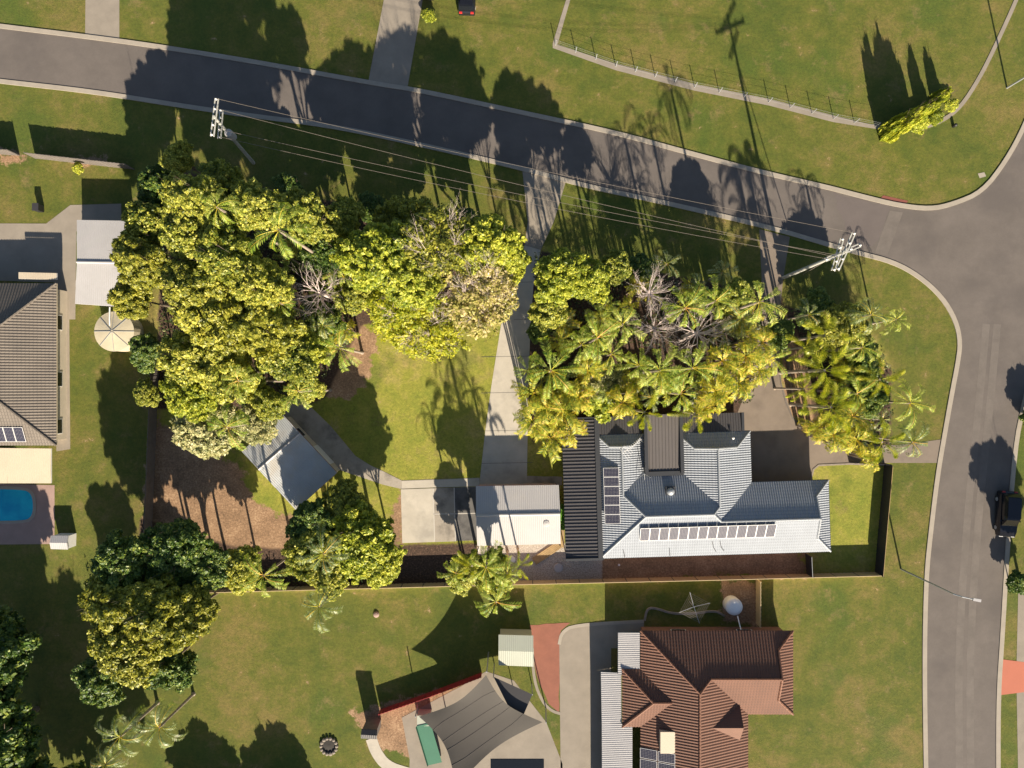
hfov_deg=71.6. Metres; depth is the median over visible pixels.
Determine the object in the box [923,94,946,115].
conifer
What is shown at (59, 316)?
window
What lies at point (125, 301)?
leafy tree
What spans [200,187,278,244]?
feather palm
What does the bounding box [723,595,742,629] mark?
water tank
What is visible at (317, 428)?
path
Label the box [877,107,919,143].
conifer
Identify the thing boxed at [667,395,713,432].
foxtail palm
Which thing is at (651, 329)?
bare tree
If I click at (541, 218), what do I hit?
driveway crossing
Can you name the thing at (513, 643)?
garden shed
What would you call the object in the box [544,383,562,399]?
cane palm
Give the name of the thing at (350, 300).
leafy tree
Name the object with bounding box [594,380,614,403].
feather palm
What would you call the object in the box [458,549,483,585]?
leafy tree
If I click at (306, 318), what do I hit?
leafy tree
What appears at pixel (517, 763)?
pool water
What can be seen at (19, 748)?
leafy tree
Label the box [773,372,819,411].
foxtail palm
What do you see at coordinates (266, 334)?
leafy tree
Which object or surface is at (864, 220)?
road patch
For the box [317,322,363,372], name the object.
feather palm
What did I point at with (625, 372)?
cane palm
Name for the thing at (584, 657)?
driveway
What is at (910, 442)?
feather palm
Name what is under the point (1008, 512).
parked car
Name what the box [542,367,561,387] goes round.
cane palm
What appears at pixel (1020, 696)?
path
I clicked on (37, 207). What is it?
wheelie bin
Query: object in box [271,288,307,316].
feather palm
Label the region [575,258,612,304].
leafy tree
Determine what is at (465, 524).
slab
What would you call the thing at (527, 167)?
power line
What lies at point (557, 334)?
feather palm
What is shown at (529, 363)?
feather palm
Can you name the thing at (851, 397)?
cane palm
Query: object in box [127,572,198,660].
leafy tree
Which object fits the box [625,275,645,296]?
cane palm
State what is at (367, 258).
leafy tree
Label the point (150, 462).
panel fence
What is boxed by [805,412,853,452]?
cane palm
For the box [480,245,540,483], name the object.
driveway
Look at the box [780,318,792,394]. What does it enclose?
panel fence
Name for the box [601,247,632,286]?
leafy tree
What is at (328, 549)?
feather palm
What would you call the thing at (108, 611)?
leafy tree
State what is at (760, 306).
feather palm
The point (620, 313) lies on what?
cane palm
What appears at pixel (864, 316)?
feather palm
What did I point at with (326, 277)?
feather palm
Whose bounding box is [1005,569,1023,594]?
leafy tree
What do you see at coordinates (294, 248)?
cane palm
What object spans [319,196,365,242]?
leafy tree
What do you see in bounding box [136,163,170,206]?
leafy tree
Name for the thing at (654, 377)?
feather palm
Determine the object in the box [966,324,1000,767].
wheel track
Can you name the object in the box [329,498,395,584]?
leafy tree
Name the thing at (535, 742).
patio
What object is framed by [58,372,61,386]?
window
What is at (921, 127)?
leafy shrub
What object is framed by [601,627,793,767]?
terracotta house
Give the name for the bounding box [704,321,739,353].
feather palm
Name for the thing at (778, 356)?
feather palm
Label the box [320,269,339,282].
cane palm
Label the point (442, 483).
path
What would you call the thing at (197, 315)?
leafy tree
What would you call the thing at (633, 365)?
feather palm
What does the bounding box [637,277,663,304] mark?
feather palm
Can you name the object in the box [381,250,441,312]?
leafy tree
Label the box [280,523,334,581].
leafy tree
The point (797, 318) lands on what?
feather palm
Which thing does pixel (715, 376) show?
cane palm
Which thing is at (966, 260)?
road
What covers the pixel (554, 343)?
cane palm
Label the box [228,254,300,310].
leafy tree
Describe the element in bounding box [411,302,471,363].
leafy tree
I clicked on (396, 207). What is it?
leafy tree
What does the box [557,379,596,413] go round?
cane palm
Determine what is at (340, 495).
leafy tree
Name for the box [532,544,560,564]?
timber board
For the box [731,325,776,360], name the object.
cane palm
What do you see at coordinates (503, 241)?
leafy tree
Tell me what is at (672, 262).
feather palm
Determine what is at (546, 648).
patio
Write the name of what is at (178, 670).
leafy tree
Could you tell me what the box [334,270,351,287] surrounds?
cane palm
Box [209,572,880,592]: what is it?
panel fence
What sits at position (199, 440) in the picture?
leafy tree
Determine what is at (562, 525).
leafy shrub
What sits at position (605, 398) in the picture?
cane palm
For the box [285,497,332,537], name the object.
leafy tree
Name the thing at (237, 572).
leafy tree
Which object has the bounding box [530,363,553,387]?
feather palm
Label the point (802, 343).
foxtail palm
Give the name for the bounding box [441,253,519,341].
leafy tree
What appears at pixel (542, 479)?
path
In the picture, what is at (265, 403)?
leafy tree
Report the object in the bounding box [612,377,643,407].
foxtail palm
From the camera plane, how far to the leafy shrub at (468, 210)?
73.00 m
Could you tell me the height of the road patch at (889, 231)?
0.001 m
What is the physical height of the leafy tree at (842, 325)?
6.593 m
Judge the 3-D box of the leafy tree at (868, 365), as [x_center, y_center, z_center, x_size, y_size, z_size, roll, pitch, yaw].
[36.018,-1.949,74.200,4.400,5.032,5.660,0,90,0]
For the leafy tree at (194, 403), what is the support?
on the ground
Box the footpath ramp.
[880,195,907,203]
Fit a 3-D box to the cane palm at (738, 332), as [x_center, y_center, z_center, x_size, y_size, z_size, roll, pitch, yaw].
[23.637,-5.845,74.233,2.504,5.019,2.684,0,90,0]
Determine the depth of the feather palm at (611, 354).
69.20 m
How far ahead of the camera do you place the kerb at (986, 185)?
76.60 m
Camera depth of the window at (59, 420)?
75.37 m
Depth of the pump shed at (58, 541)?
75.14 m
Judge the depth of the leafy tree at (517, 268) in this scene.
66.83 m
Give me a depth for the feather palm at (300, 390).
65.28 m
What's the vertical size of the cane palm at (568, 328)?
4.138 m
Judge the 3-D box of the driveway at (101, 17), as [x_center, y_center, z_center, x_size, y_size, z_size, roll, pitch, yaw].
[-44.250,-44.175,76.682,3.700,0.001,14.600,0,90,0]
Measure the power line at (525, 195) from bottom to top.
2.631 m
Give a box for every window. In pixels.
[58,315,61,329]
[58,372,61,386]
[58,419,61,433]
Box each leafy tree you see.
[0,604,42,690]
[0,686,42,767]
[30,755,104,767]
[70,655,126,708]
[77,574,140,640]
[87,626,163,689]
[90,529,151,591]
[106,273,169,319]
[109,229,170,291]
[120,200,168,246]
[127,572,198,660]
[128,332,159,373]
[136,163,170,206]
[137,517,213,574]
[141,565,183,588]
[142,645,199,693]
[155,258,202,307]
[155,329,206,388]
[157,169,250,233]
[157,215,205,266]
[158,139,200,174]
[158,376,223,423]
[167,262,240,360]
[169,401,241,459]
[179,542,229,589]
[180,580,220,636]
[186,349,265,403]
[192,211,262,288]
[198,158,243,209]
[212,299,307,364]
[222,544,261,595]
[223,176,289,232]
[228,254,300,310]
[235,402,278,446]
[245,385,292,421]
[250,336,319,384]
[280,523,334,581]
[281,185,326,244]
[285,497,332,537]
[287,379,326,402]
[297,237,341,273]
[297,326,329,368]
[299,297,346,341]
[306,552,348,601]
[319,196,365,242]
[321,477,373,530]
[329,219,424,292]
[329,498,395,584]
[331,282,373,315]
[361,280,427,337]
[362,542,407,589]
[369,278,462,360]
[372,194,432,233]
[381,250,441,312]
[393,196,486,278]
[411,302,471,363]
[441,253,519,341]
[449,213,527,275]
[454,251,516,311]
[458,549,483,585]
[475,547,512,598]
[504,249,531,284]
[526,298,569,331]
[532,247,592,307]
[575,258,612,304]
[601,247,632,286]
[708,276,754,316]
[764,318,795,351]
[797,285,835,329]
[811,301,871,347]
[838,339,883,387]
[853,377,891,419]
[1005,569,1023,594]
[1018,410,1023,424]
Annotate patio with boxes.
[0,204,120,318]
[0,484,54,543]
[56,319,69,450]
[402,672,561,767]
[530,623,568,711]
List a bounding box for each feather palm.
[90,731,140,767]
[93,700,159,756]
[132,692,195,747]
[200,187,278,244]
[206,403,249,450]
[221,364,285,404]
[239,553,292,597]
[247,202,313,259]
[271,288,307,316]
[272,247,303,272]
[280,375,331,411]
[295,520,349,573]
[300,585,343,632]
[302,267,337,296]
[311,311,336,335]
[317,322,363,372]
[332,334,348,346]
[436,553,469,591]
[466,540,510,588]
[473,581,521,617]
[488,550,521,588]
[513,352,543,382]
[527,335,586,398]
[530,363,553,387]
[547,311,579,337]
[548,325,573,351]
[558,328,594,363]
[572,313,621,364]
[575,320,607,346]
[584,299,610,323]
[585,307,611,333]
[591,300,619,320]
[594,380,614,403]
[595,296,620,317]
[596,337,628,374]
[601,304,647,346]
[614,348,653,386]
[633,371,656,390]
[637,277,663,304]
[638,384,660,412]
[639,268,662,293]
[639,343,684,395]
[642,365,665,388]
[650,250,680,277]
[658,372,695,411]
[661,281,708,329]
[662,341,723,389]
[662,371,686,393]
[683,273,708,298]
[687,274,736,319]
[688,383,711,408]
[691,289,709,310]
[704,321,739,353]
[707,261,738,286]
[719,299,759,340]
[726,307,755,333]
[733,280,787,326]
[740,298,764,328]
[743,341,791,377]
[785,298,824,328]
[803,339,832,366]
[817,379,848,402]
[826,333,881,362]
[827,373,877,414]
[843,297,887,334]
[847,389,871,408]
[863,408,891,430]
[872,307,910,335]
[873,349,889,367]
[874,420,928,457]
[882,379,935,429]
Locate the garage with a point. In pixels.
(517, 514)
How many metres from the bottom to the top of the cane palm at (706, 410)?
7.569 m
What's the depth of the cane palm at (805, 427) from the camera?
72.27 m
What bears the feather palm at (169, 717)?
on the ground
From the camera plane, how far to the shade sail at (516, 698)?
73.58 m
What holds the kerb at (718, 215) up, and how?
on the ground
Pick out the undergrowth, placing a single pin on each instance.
(646, 321)
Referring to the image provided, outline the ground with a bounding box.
[0,0,1023,767]
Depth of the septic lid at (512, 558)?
76.64 m
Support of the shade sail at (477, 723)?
on the ground
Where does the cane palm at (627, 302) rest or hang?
on the ground
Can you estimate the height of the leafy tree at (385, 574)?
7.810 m
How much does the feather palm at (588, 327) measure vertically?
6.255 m
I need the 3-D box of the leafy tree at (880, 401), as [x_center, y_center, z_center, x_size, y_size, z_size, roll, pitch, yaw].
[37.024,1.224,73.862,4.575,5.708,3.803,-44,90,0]
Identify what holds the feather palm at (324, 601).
on the ground
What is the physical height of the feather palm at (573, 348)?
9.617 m
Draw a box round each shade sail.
[415,652,546,767]
[493,663,532,713]
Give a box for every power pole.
[210,99,254,164]
[782,232,860,278]
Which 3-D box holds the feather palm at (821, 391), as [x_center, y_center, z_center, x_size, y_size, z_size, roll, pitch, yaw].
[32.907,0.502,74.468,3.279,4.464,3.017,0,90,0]
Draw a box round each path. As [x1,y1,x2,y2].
[282,398,471,488]
[366,739,408,767]
[402,478,479,487]
[527,476,561,484]
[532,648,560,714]
[553,0,880,128]
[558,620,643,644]
[928,0,1017,127]
[1017,593,1023,767]
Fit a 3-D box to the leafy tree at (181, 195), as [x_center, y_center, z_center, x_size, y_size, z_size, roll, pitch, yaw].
[-28.401,-16.208,67.845,6.258,17.809,5.909,0,90,0]
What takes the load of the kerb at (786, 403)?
on the driveway at (783, 448)
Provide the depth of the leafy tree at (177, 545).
68.36 m
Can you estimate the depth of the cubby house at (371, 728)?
74.56 m
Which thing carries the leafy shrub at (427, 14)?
on the ground
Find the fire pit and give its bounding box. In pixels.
[319,737,337,755]
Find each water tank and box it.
[94,307,143,351]
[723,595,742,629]
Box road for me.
[0,28,1023,767]
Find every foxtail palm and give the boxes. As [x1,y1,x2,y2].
[452,545,488,580]
[503,548,532,579]
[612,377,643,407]
[623,389,661,430]
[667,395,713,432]
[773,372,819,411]
[776,331,823,365]
[778,344,850,398]
[789,380,856,434]
[791,310,850,363]
[853,417,905,463]
[855,356,905,397]
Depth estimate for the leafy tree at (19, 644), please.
69.84 m
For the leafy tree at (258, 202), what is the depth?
62.31 m
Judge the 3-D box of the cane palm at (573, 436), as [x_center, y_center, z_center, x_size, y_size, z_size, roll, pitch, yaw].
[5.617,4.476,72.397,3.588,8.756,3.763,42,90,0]
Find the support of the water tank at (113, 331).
on the ground
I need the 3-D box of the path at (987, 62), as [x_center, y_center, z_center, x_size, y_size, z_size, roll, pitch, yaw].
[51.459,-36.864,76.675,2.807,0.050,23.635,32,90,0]
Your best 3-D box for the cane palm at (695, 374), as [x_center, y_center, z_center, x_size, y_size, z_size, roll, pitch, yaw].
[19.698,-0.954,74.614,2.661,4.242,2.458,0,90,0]
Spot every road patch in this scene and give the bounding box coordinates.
[834,193,890,248]
[875,211,902,254]
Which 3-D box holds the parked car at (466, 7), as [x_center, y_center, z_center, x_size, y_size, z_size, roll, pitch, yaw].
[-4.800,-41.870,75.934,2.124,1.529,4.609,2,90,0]
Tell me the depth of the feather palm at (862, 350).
69.09 m
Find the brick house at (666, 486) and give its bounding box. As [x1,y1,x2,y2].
[562,412,830,560]
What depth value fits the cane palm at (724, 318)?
71.67 m
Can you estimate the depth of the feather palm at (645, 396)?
70.88 m
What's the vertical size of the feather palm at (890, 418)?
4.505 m
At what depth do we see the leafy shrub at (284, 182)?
72.44 m
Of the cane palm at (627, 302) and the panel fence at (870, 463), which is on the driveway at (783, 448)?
the panel fence at (870, 463)
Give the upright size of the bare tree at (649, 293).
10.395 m
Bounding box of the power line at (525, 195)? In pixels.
[220,129,834,254]
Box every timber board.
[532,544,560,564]
[561,530,563,547]
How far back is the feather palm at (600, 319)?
71.31 m
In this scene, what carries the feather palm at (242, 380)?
on the ground
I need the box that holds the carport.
[75,220,125,305]
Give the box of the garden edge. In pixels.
[644,607,724,620]
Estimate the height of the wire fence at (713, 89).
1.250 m
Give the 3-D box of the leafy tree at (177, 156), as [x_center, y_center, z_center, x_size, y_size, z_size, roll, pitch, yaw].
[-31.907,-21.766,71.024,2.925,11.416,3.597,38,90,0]
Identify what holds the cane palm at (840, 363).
on the ground
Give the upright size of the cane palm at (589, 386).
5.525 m
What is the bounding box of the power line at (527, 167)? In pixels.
[215,98,852,232]
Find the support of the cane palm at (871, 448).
on the ground
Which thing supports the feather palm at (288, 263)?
on the ground
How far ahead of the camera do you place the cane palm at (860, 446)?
70.25 m
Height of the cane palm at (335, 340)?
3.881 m
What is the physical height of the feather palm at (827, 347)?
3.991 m
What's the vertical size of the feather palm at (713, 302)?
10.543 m
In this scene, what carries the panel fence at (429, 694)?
on the ground
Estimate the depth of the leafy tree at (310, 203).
65.01 m
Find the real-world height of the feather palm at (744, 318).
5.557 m
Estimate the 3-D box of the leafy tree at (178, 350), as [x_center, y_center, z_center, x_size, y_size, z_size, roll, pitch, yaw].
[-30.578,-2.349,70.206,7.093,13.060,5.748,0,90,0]
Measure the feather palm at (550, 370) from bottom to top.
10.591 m
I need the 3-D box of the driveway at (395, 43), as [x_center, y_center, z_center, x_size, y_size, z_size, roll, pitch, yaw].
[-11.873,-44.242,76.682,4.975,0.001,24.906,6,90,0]
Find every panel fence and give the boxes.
[0,149,19,155]
[23,152,134,169]
[143,359,158,537]
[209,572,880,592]
[378,672,481,714]
[756,579,760,627]
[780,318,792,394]
[805,553,812,577]
[849,461,891,464]
[875,465,892,576]
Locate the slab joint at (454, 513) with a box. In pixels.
[433,488,475,541]
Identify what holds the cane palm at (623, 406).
on the ground
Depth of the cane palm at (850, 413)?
73.30 m
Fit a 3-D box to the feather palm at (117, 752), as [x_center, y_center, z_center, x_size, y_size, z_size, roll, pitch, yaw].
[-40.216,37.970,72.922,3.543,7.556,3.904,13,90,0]
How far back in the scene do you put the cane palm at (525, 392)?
68.75 m
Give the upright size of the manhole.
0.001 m
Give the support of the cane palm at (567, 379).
on the ground
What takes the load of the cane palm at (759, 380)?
on the ground
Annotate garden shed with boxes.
[242,415,339,508]
[499,629,532,666]
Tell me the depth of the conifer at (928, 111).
72.92 m
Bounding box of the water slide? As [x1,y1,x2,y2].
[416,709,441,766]
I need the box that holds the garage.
[476,483,560,545]
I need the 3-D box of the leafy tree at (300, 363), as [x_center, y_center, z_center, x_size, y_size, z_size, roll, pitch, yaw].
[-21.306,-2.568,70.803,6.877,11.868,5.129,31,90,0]
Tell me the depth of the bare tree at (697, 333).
70.28 m
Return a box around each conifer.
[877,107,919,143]
[896,103,929,134]
[911,97,938,125]
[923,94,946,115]
[930,85,957,101]
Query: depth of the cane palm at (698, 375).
71.60 m
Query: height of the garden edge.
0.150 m
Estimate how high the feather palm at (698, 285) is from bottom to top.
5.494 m
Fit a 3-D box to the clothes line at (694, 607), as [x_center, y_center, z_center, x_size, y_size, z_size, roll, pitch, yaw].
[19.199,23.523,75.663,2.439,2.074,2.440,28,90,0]
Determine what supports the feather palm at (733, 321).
on the ground
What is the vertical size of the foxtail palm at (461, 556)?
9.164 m
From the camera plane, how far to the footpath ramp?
76.69 m
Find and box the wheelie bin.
[32,203,43,211]
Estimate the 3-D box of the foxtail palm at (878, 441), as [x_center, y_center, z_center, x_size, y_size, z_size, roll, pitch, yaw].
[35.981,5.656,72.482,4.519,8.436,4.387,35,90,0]
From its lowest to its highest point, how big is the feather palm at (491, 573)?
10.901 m
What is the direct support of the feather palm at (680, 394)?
on the ground
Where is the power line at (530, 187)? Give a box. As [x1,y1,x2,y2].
[215,108,842,258]
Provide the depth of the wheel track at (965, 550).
76.67 m
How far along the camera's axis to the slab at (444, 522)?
76.66 m
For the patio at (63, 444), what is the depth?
76.68 m
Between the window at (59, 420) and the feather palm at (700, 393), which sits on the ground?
the feather palm at (700, 393)
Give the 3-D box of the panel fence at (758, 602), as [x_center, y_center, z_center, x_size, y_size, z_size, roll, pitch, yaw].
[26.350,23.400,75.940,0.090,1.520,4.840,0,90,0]
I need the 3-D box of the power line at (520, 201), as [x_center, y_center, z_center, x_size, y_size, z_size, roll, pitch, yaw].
[0.517,-16.806,64.013,55.865,2.800,0.023,12,90,0]
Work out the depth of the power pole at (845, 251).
63.71 m
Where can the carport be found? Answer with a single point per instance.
(97, 273)
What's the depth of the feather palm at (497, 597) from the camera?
67.07 m
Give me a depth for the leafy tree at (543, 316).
67.62 m
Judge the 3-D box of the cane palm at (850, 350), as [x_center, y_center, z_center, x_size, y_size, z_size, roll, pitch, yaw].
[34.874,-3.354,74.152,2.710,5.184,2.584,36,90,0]
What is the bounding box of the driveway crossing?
[523,171,564,249]
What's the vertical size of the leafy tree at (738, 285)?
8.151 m
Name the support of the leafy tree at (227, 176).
on the ground
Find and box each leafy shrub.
[72,161,83,174]
[132,377,162,407]
[271,171,306,193]
[357,191,383,222]
[420,8,436,22]
[445,554,471,596]
[450,208,478,216]
[526,320,552,344]
[560,503,564,520]
[560,520,564,530]
[580,360,628,398]
[583,393,619,423]
[628,252,655,285]
[910,116,929,134]
[928,109,943,126]
[944,98,958,112]
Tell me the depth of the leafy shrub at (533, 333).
72.17 m
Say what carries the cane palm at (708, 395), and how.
on the ground
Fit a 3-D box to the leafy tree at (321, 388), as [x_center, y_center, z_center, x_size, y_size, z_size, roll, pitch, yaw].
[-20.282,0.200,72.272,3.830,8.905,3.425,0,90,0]
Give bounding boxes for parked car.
[458,0,475,15]
[993,490,1021,536]
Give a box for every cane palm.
[283,237,304,259]
[308,312,336,338]
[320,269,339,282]
[328,333,338,354]
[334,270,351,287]
[337,319,360,342]
[510,367,550,414]
[512,404,551,442]
[519,389,567,428]
[530,419,566,463]
[540,391,588,434]
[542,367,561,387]
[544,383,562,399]
[547,331,572,357]
[551,368,574,396]
[554,412,589,448]
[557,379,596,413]
[558,308,580,334]
[567,359,593,386]
[572,357,608,385]
[580,384,600,407]
[598,383,619,401]
[606,383,641,419]
[615,305,639,324]
[619,295,639,316]
[621,366,629,389]
[621,371,643,391]
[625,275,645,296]
[656,381,677,403]
[676,276,696,299]
[676,288,698,310]
[685,377,706,399]
[687,362,712,382]
[688,395,719,422]
[693,365,713,383]
[693,370,733,415]
[696,343,744,381]
[698,286,716,302]
[707,374,738,391]
[710,312,734,323]
[714,366,757,402]
[718,315,743,332]
[718,335,774,374]
[728,316,753,337]
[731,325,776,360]
[732,352,777,385]
[795,408,827,444]
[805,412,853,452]
[820,401,870,434]
[827,359,861,382]
[827,388,856,408]
[827,421,874,456]
[832,340,865,362]
[835,400,862,424]
[846,443,880,471]
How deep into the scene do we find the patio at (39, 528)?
76.68 m
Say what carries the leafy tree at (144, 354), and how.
on the ground
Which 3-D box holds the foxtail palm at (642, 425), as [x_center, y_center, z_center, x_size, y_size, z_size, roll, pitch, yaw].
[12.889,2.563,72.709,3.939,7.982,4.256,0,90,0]
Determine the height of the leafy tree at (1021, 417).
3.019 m
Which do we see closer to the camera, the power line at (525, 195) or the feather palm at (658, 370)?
the power line at (525, 195)
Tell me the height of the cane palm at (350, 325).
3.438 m
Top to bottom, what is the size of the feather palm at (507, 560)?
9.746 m
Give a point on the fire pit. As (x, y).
(329, 745)
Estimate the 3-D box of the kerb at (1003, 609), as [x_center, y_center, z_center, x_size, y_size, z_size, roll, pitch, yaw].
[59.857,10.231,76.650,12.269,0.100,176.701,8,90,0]
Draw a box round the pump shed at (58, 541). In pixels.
[50,533,75,549]
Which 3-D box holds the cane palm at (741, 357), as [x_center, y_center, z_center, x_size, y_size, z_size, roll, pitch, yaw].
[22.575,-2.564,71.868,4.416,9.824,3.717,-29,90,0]
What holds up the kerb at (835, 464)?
on the ground
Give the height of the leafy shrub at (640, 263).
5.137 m
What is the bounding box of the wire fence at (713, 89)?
[555,39,880,126]
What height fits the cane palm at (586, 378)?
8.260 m
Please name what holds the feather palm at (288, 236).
on the ground
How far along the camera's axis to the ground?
76.70 m
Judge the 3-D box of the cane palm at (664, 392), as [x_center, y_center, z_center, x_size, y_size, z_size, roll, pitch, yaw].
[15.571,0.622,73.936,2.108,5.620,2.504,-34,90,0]
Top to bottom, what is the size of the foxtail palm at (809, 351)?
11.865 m
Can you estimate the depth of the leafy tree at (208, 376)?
66.34 m
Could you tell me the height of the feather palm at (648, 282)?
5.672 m
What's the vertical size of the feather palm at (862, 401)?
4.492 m
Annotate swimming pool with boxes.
[0,486,35,523]
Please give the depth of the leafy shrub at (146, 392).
73.34 m
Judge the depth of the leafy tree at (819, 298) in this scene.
72.94 m
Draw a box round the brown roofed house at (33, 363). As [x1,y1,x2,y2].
[0,272,66,482]
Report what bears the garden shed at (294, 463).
on the ground
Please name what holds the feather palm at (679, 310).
on the ground
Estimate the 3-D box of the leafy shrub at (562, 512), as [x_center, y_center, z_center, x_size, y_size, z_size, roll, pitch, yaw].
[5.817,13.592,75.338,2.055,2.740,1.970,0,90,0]
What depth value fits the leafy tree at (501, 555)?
69.41 m
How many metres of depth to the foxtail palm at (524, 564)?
69.55 m
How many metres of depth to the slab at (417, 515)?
76.67 m
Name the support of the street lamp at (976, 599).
on the ground
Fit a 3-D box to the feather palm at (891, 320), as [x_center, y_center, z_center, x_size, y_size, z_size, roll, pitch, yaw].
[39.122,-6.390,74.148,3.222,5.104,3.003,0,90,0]
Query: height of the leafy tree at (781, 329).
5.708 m
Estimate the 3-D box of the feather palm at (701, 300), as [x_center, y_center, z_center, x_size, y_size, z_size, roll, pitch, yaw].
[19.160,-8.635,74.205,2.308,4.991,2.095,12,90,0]
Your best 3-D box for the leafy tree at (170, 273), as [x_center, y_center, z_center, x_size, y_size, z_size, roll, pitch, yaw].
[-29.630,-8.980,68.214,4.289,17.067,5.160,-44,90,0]
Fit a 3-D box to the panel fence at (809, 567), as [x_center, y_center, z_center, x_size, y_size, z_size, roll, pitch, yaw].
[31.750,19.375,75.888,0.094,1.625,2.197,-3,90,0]
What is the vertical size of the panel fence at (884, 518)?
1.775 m
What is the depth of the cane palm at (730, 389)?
68.18 m
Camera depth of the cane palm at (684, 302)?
71.96 m
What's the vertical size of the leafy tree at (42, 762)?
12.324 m
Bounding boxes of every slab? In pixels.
[401,488,447,542]
[434,487,472,541]
[455,487,476,540]
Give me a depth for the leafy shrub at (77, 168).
75.37 m
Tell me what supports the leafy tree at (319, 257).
on the ground
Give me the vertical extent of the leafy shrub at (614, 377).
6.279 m
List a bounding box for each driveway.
[85,0,118,37]
[369,0,422,85]
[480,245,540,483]
[559,623,643,767]
[738,229,940,481]
[1001,659,1023,694]
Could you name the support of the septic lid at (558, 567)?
on the ground
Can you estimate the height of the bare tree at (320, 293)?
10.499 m
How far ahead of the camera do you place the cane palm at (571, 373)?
72.80 m
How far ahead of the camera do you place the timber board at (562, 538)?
76.58 m
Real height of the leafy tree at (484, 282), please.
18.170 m
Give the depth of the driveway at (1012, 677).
76.68 m
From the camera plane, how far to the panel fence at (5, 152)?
75.88 m
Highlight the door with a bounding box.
[313,445,333,463]
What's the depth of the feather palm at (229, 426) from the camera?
64.53 m
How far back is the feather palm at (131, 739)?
69.35 m
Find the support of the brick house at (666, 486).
on the ground
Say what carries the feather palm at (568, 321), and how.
on the ground
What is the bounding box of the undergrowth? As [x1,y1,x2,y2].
[84,203,895,628]
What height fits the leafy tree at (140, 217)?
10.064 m
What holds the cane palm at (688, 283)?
on the ground
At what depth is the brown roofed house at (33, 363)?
73.67 m
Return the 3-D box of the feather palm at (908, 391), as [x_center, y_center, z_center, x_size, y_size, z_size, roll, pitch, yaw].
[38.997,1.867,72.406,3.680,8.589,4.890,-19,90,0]
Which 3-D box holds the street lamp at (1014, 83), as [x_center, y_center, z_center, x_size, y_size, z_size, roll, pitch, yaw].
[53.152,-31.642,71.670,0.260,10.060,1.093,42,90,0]
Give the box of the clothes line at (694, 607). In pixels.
[679,594,708,620]
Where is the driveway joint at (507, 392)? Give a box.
[481,319,531,463]
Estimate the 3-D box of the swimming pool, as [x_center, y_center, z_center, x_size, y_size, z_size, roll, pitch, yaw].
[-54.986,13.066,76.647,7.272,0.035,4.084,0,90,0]
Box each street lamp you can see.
[900,568,980,601]
[1006,77,1023,88]
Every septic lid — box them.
[508,556,514,563]
[554,563,562,571]
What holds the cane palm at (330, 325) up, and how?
on the ground
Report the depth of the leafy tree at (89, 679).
68.34 m
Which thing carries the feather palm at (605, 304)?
on the ground
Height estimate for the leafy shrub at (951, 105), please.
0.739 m
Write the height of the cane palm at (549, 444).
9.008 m
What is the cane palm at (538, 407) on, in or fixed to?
on the ground
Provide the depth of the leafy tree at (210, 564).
70.04 m
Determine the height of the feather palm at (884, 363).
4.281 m
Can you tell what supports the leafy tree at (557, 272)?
on the ground
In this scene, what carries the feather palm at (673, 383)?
on the ground
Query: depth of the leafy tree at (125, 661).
65.83 m
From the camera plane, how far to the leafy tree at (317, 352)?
67.39 m
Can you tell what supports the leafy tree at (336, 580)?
on the ground
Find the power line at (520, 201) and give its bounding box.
[218,136,825,258]
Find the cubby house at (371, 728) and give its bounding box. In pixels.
[361,718,380,738]
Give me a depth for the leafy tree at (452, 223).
65.14 m
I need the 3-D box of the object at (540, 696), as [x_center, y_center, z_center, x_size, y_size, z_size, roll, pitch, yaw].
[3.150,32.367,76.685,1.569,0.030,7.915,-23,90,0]
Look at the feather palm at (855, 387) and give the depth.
70.20 m
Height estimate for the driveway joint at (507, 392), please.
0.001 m
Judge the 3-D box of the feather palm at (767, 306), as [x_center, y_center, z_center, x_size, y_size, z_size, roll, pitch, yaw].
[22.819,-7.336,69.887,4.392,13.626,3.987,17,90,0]
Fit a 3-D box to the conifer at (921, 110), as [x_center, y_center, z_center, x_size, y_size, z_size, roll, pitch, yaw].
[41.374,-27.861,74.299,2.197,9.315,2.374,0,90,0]
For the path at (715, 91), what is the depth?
76.67 m
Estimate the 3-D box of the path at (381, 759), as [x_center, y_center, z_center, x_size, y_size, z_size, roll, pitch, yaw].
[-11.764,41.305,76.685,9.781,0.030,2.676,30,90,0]
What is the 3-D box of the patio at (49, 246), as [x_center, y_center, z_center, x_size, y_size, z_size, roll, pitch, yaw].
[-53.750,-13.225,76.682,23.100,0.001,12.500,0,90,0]
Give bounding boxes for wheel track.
[955,324,989,767]
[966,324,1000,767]
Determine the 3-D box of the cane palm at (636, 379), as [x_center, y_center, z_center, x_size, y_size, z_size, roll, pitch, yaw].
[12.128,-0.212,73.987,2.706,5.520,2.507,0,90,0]
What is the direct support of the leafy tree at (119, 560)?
on the ground
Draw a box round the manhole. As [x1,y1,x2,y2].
[978,172,985,177]
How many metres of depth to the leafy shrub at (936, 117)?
75.74 m
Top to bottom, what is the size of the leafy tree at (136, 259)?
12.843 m
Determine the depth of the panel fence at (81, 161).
75.64 m
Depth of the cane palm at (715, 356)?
68.21 m
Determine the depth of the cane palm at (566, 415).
68.04 m
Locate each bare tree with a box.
[291,262,345,316]
[625,257,681,318]
[631,293,689,362]
[667,304,730,365]
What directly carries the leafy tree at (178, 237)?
on the ground
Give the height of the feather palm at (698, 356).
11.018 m
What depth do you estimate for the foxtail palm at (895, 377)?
70.27 m
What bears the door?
in the garden shed at (294, 463)
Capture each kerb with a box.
[0,24,1023,209]
[0,79,961,767]
[779,366,800,428]
[810,463,883,479]
[996,395,1023,767]
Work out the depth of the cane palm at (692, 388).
72.79 m
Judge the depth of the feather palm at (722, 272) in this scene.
71.97 m
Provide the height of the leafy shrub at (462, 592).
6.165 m

